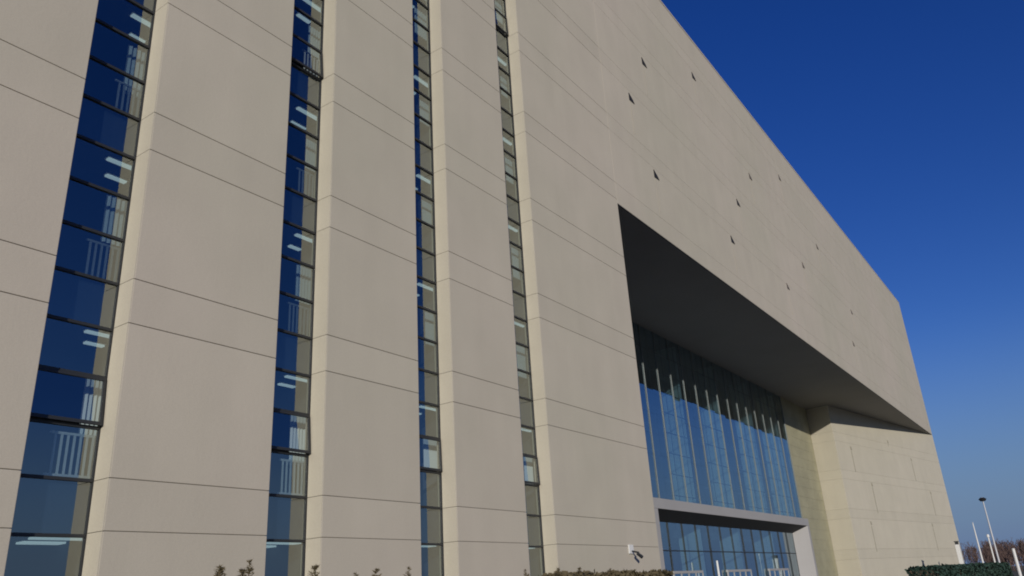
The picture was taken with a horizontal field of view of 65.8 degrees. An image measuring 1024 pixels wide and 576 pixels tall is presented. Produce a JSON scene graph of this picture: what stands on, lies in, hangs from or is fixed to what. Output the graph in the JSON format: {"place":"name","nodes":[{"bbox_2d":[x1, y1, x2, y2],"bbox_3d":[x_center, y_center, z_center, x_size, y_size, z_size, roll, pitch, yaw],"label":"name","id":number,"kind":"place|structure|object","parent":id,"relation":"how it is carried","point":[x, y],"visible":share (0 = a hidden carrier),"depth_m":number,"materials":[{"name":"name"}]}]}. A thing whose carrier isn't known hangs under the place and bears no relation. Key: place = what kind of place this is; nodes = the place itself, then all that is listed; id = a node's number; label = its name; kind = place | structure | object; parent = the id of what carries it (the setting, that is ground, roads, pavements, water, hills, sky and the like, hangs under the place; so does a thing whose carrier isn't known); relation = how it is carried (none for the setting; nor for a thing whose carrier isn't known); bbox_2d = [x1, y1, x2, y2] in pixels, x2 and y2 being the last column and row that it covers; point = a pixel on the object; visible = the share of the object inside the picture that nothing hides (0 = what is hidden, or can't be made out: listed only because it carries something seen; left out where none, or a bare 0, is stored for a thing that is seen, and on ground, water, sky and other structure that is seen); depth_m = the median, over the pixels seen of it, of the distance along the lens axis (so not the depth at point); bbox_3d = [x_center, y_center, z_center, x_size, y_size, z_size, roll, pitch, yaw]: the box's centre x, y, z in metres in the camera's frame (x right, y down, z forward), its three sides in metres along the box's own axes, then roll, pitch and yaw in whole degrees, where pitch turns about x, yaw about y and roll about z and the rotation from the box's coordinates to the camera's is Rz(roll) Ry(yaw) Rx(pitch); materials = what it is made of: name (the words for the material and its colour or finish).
{"place":"outdoors","nodes":[
{"label":"outdoors","id":0,"kind":"place"},
{"bbox_2d":[661,0,1023,565],"label":"sky","id":1,"kind":"structure","parent":0,"point":[903,119],"materials":[{"name":"blue"}]},
{"bbox_2d":[1010,565,1023,575],"bbox_3d":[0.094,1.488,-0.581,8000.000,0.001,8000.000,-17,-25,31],"label":"ground","id":2,"kind":"structure","parent":0,"point":[1015,573],"depth_m":216.98,"materials":[{"name":"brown plant"}]},
{"bbox_2d":[0,0,964,575],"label":"concrete building","id":3,"kind":"structure","parent":2,"relation":"on","point":[428,286],"depth_m":26.59,"materials":[{"name":"beige concrete"}]},
{"bbox_2d":[11,0,156,575],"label":"strip window","id":4,"kind":"structure","parent":3,"relation":"in","point":[99,423],"depth_m":17.46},
{"bbox_2d":[266,0,323,575],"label":"strip window","id":5,"kind":"structure","parent":3,"relation":"in","point":[306,415],"depth_m":22.69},
{"bbox_2d":[413,0,443,575],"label":"strip window","id":6,"kind":"structure","parent":3,"relation":"in","point":[425,469],"depth_m":27.56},
{"bbox_2d":[494,0,544,573],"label":"strip window","id":7,"kind":"structure","parent":3,"relation":"in","point":[498,28],"depth_m":32.66,"materials":[{"name":"black glass"}]},
{"bbox_2d":[628,545,642,558],"bbox_3d":[5.176,10.987,32.992,0.509,0.583,0.400,-17,-25,31],"label":"security camera","id":8,"kind":"object","parent":3,"relation":"attached to","point":[631,549],"visible":1,"depth_m":33.00,"materials":[{"name":"grey paint"}]},
{"bbox_2d":[954,541,963,563],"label":"pillar light","id":9,"kind":"object","parent":2,"relation":"on","point":[959,553],"visible":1,"depth_m":93.47,"materials":[{"name":"grey paint"}]},
{"bbox_2d":[972,522,983,562],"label":"flagpole","id":10,"kind":"object","parent":2,"relation":"on","point":[978,545],"visible":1,"depth_m":116.04,"materials":[{"name":"white metal"}]},
{"bbox_2d":[978,497,999,562],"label":"mast lamp","id":11,"kind":"object","parent":2,"relation":"on","point":[982,499],"visible":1,"depth_m":124.23,"materials":[{"name":"grey metal"}]},
{"bbox_2d":[986,534,995,562],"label":"lamp post","id":12,"kind":"object","parent":2,"relation":"on","point":[988,536],"visible":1,"depth_m":94.67,"materials":[{"name":"white metal"}]},
{"bbox_2d":[961,538,1023,570],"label":"distant wood","id":13,"kind":"object","parent":2,"relation":"on","point":[1005,554],"visible":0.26,"depth_m":245.16,"materials":[{"name":"brown plant"}]},
{"label":"plaza paving","id":14,"kind":"structure","parent":0,"visible":0},
{"bbox_2d":[716,561,719,575],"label":"white post","id":15,"kind":"object","parent":14,"relation":"on","point":[718,571],"visible":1,"depth_m":58.92,"materials":[{"name":"white metal"}]},
{"bbox_2d":[904,561,1013,575],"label":"clipped hedge","id":16,"kind":"object","parent":14,"relation":"on","point":[997,568],"visible":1,"depth_m":60.32,"materials":[{"name":"green plant"}]},
{"bbox_2d":[1012,548,1021,575],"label":"short post","id":17,"kind":"object","parent":14,"relation":"on","point":[1016,562],"visible":1,"depth_m":50.11,"materials":[{"name":"white metal"}]},
{"label":"planting bed","id":18,"kind":"structure","parent":0,"visible":0},
{"bbox_2d":[214,565,226,575],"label":"conifer shrub","id":19,"kind":"object","parent":18,"relation":"on","point":[219,571],"visible":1,"depth_m":13.69,"materials":[{"name":"green plant"}]},
{"bbox_2d":[236,568,246,575],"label":"conifer shrub","id":20,"kind":"object","parent":18,"relation":"on","point":[241,570],"visible":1,"depth_m":13.82,"materials":[{"name":"green plant"}]},
{"bbox_2d":[240,559,253,575],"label":"conifer shrub","id":21,"kind":"object","parent":18,"relation":"on","point":[249,569],"visible":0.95,"depth_m":14.50,"materials":[{"name":"green plant"}]},
{"bbox_2d":[308,564,319,575],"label":"conifer shrub","id":22,"kind":"object","parent":18,"relation":"on","point":[315,567],"visible":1,"depth_m":15.35,"materials":[{"name":"green plant"}]},
{"bbox_2d":[372,568,380,575],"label":"conifer shrub","id":23,"kind":"object","parent":18,"relation":"on","point":[377,570],"visible":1,"depth_m":16.49,"materials":[{"name":"green plant"}]},
{"bbox_2d":[556,566,562,575],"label":"conifer shrub","id":24,"kind":"object","parent":18,"relation":"on","point":[558,572],"visible":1,"depth_m":23.40,"materials":[{"name":"green plant"}]},
{"bbox_2d":[538,568,673,575],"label":"hedge","id":25,"kind":"object","parent":18,"relation":"on","point":[659,572],"visible":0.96,"depth_m":26.67,"materials":[{"name":"green plant"}]}
]}

